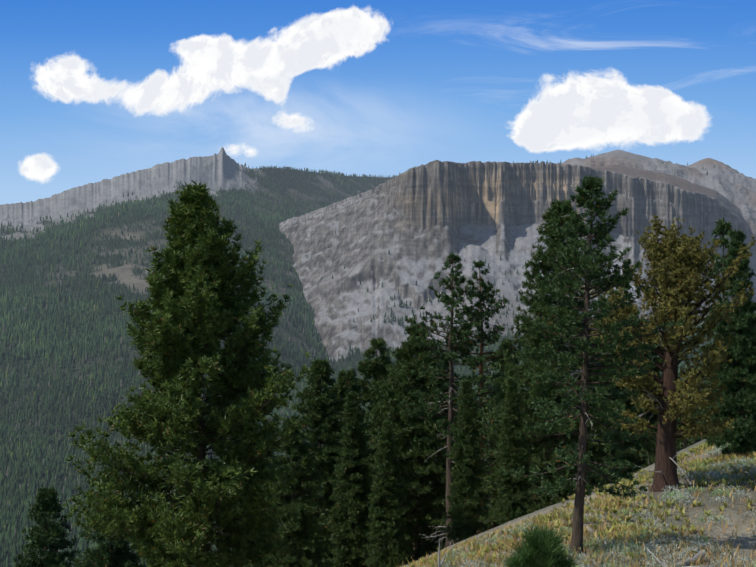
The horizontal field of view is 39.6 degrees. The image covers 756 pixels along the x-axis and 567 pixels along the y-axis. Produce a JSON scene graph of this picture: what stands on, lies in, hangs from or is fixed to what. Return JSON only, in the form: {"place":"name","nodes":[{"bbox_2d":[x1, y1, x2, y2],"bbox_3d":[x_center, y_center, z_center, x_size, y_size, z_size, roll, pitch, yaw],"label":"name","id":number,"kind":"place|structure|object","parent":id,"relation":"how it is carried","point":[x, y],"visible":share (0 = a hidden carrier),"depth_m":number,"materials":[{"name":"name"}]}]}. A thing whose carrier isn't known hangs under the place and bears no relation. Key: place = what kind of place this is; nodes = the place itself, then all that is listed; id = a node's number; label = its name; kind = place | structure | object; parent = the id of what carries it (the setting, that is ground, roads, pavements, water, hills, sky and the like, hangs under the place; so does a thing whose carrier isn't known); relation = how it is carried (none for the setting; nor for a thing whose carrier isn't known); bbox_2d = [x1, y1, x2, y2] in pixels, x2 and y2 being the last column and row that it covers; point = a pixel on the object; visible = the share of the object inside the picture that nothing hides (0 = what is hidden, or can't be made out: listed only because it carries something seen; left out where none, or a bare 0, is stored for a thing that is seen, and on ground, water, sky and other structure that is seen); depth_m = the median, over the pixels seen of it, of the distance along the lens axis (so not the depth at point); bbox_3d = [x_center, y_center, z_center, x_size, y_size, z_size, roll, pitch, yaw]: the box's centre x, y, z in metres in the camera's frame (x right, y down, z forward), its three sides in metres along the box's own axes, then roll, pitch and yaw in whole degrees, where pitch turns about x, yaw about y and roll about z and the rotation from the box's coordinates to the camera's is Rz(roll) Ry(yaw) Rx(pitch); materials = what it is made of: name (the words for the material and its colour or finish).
{"place":"outdoors","nodes":[
{"label":"outdoors","id":0,"kind":"place"},
{"bbox_2d":[0,147,755,566],"bbox_3d":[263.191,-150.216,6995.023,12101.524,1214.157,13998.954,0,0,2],"label":"terrain","id":1,"kind":"structure","parent":0,"point":[422,223],"depth_m":3917.42,"materials":[{"name":"grey stone"}]},
{"bbox_2d":[13,486,81,566],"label":"fir","id":2,"kind":"object","parent":1,"relation":"on","point":[44,536],"visible":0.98,"depth_m":103.97,"materials":[{"name":"green plant"}]},
{"bbox_2d":[71,477,144,566],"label":"fir","id":3,"kind":"object","parent":1,"relation":"on","point":[117,554],"visible":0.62,"depth_m":90.91,"materials":[{"name":"green plant"}]},
{"bbox_2d":[140,546,150,565],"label":"fir","id":4,"kind":"object","parent":1,"relation":"on","point":[143,563],"visible":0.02,"depth_m":82.79,"materials":[{"name":"green plant"}]},
{"bbox_2d":[62,179,321,566],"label":"conifer tree","id":5,"kind":"object","parent":1,"relation":"on","point":[197,279],"visible":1,"depth_m":37.44,"materials":[{"name":"green plant"}]},
{"bbox_2d":[233,455,287,566],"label":"fir","id":6,"kind":"object","parent":1,"relation":"on","point":[265,460],"visible":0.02,"depth_m":58.58,"materials":[{"name":"green plant"}]},
{"bbox_2d":[249,416,333,566],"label":"fir","id":7,"kind":"object","parent":1,"relation":"on","point":[293,529],"visible":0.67,"depth_m":56.77,"materials":[{"name":"green plant"}]},
{"bbox_2d":[279,357,372,560],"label":"fir","id":8,"kind":"object","parent":1,"relation":"on","point":[319,400],"visible":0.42,"depth_m":73.43,"materials":[{"name":"green plant"}]},
{"bbox_2d":[300,368,382,545],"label":"fir","id":9,"kind":"object","parent":1,"relation":"on","point":[344,384],"visible":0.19,"depth_m":80.94,"materials":[{"name":"green plant"}]},
{"bbox_2d":[320,390,377,566],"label":"fir","id":10,"kind":"object","parent":1,"relation":"on","point":[352,490],"visible":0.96,"depth_m":64.70,"materials":[{"name":"green plant"}]},
{"bbox_2d":[334,336,394,499],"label":"fir","id":11,"kind":"object","parent":1,"relation":"on","point":[369,368],"visible":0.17,"depth_m":97.02,"materials":[{"name":"green plant"}]},
{"bbox_2d":[0,154,755,566],"bbox_3d":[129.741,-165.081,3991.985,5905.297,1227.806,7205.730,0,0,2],"label":"forest","id":12,"kind":"object","parent":1,"relation":"on","point":[32,448],"visible":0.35,"depth_m":3040.63,"materials":[{"name":"green plant"}]},
{"bbox_2d":[363,419,410,566],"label":"fir","id":13,"kind":"object","parent":1,"relation":"on","point":[387,551],"visible":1,"depth_m":50.97,"materials":[{"name":"green plant"}]},
{"bbox_2d":[366,354,445,547],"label":"fir","id":14,"kind":"object","parent":1,"relation":"on","point":[391,371],"depth_m":91.19,"materials":[{"name":"green plant"}]},
{"bbox_2d":[362,322,491,564],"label":"fir","id":15,"kind":"object","parent":1,"relation":"on","point":[406,430],"visible":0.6,"depth_m":68.41,"materials":[{"name":"green plant"}]},
{"bbox_2d":[403,352,488,552],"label":"fir","id":16,"kind":"object","parent":1,"relation":"on","point":[439,387],"visible":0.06,"depth_m":83.46,"materials":[{"name":"green plant"}]},
{"bbox_2d":[395,251,504,547],"bbox_3d":[4.250,7.022,60.570,6.504,17.806,6.378,0,0,2],"label":"pine","id":17,"kind":"object","parent":1,"relation":"on","point":[465,327],"visible":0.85,"depth_m":60.94,"materials":[{"name":"green plant"}]},
{"bbox_2d":[441,379,492,542],"bbox_3d":[3.811,7.616,43.979,2.388,7.199,2.504,0,0,2],"label":"fir","id":18,"kind":"object","parent":1,"relation":"on","point":[467,497],"visible":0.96,"depth_m":43.80,"materials":[{"name":"green plant"}]},
{"bbox_2d":[428,259,531,533],"bbox_3d":[6.075,7.128,62.787,6.762,17.189,5.975,0,0,2],"label":"pine","id":19,"kind":"object","parent":1,"relation":"on","point":[480,305],"visible":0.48,"depth_m":62.63,"materials":[{"name":"green plant"}]},
{"bbox_2d":[472,354,507,531],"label":"tree","id":20,"kind":"object","parent":1,"relation":"on","point":[489,464],"visible":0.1,"depth_m":78.43,"materials":[{"name":"green plant"}]},
{"bbox_2d":[475,340,530,531],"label":"fir","id":21,"kind":"object","parent":1,"relation":"on","point":[502,394],"visible":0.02,"depth_m":86.47,"materials":[{"name":"green plant"}]},
{"bbox_2d":[487,376,536,524],"bbox_3d":[5.933,7.562,46.807,2.158,6.800,2.012,0,0,2],"label":"fir","id":22,"kind":"object","parent":1,"relation":"on","point":[513,450],"visible":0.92,"depth_m":46.66,"materials":[{"name":"green plant"}]},
{"bbox_2d":[485,334,564,522],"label":"fir","id":23,"kind":"object","parent":1,"relation":"on","point":[494,468],"depth_m":76.20,"materials":[{"name":"green plant"}]},
{"bbox_2d":[524,422,556,513],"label":"fir","id":24,"kind":"object","parent":1,"relation":"on","point":[554,446],"visible":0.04,"depth_m":58.27,"materials":[{"name":"green plant"}]},
{"bbox_2d":[500,522,581,566],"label":"sapling","id":25,"kind":"object","parent":1,"relation":"on","point":[543,547],"visible":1,"depth_m":6.07,"materials":[{"name":"green plant"}]},
{"bbox_2d":[476,199,647,524],"bbox_3d":[9.163,4.003,53.684,8.699,16.522,8.452,0,0,2],"label":"fir","id":26,"kind":"object","parent":1,"relation":"on","point":[538,308],"visible":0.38,"depth_m":52.80,"materials":[{"name":"green plant"}]},
{"bbox_2d":[438,524,708,566],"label":"dead branches","id":27,"kind":"object","parent":1,"relation":"on","point":[686,561],"visible":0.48,"depth_m":9.54,"materials":[{"name":"wood"}]},
{"bbox_2d":[397,439,755,566],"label":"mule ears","id":28,"kind":"object","parent":1,"relation":"on","point":[713,482],"visible":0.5,"depth_m":13.38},
{"bbox_2d":[568,357,607,489],"bbox_3d":[12.067,8.489,61.905,3.056,8.672,2.518,0,0,2],"label":"fir","id":29,"kind":"object","parent":1,"relation":"on","point":[595,427],"visible":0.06,"depth_m":61.45,"materials":[{"name":"green plant"}]},
{"bbox_2d":[426,443,755,566],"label":"sage","id":30,"kind":"object","parent":1,"relation":"on","point":[680,499],"visible":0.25,"depth_m":10.99,"materials":[{"name":"green plant"}]},
{"bbox_2d":[498,174,684,555],"bbox_3d":[2.037,0.834,10.281,1.467,3.804,1.574,0,0,44],"label":"pine tree","id":31,"kind":"object","parent":1,"relation":"on","point":[590,273],"visible":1,"depth_m":10.20,"materials":[{"name":"green plant"}]},
{"bbox_2d":[566,290,656,488],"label":"fir","id":32,"kind":"object","parent":1,"relation":"on","point":[645,447],"visible":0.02,"depth_m":68.96,"materials":[{"name":"green plant"}]},
{"bbox_2d":[591,274,651,426],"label":"tree","id":33,"kind":"object","parent":1,"relation":"on","point":[626,287],"visible":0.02,"depth_m":91.79,"materials":[{"name":"green plant"}]},
{"bbox_2d":[608,381,643,475],"bbox_3d":[13.213,7.729,55.628,2.017,5.516,1.806,0,0,2],"label":"fir","id":34,"kind":"object","parent":1,"relation":"on","point":[631,460],"visible":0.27,"depth_m":55.31,"materials":[{"name":"green plant"}]},
{"bbox_2d":[634,323,679,465],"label":"fir","id":35,"kind":"object","parent":1,"relation":"on","point":[653,420],"visible":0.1,"depth_m":76.06,"materials":[{"name":"green plant"}]},
{"bbox_2d":[588,215,755,491],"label":"juniper","id":36,"kind":"object","parent":1,"relation":"on","point":[678,271],"visible":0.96,"depth_m":15.56,"materials":[{"name":"green plant"}]},
{"bbox_2d":[676,373,685,451],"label":"tree","id":37,"kind":"object","parent":1,"relation":"on","point":[677,446],"visible":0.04,"depth_m":217.98,"materials":[{"name":"green plant"}]},
{"bbox_2d":[676,374,695,448],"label":"tree","id":38,"kind":"object","parent":1,"relation":"on","point":[677,421],"visible":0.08,"depth_m":217.31,"materials":[{"name":"green plant"}]},
{"bbox_2d":[677,368,697,448],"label":"tree","id":39,"kind":"object","parent":1,"relation":"on","point":[689,442],"visible":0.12,"depth_m":246.45,"materials":[{"name":"green plant"}]},
{"bbox_2d":[696,382,714,421],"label":"tree","id":40,"kind":"object","parent":1,"relation":"on","point":[706,385],"visible":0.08,"depth_m":196.37,"materials":[{"name":"green plant"}]},
{"bbox_2d":[698,217,737,386],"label":"tree","id":41,"kind":"object","parent":1,"relation":"on","point":[722,229],"visible":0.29,"depth_m":91.35,"materials":[{"name":"green plant"}]},
{"bbox_2d":[696,228,755,456],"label":"conifer tree","id":42,"kind":"object","parent":1,"relation":"on","point":[737,371],"visible":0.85,"depth_m":19.18,"materials":[{"name":"green plant"}]},
{"bbox_2d":[0,0,755,204],"label":"sky","id":43,"kind":"structure","parent":0,"point":[92,91],"materials":[{"name":"blue"}]},
{"bbox_2d":[395,443,755,566],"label":"grass","id":44,"kind":"structure","parent":0,"point":[628,538],"depth_m":11.38,"materials":[{"name":"beige plant"}]}
]}

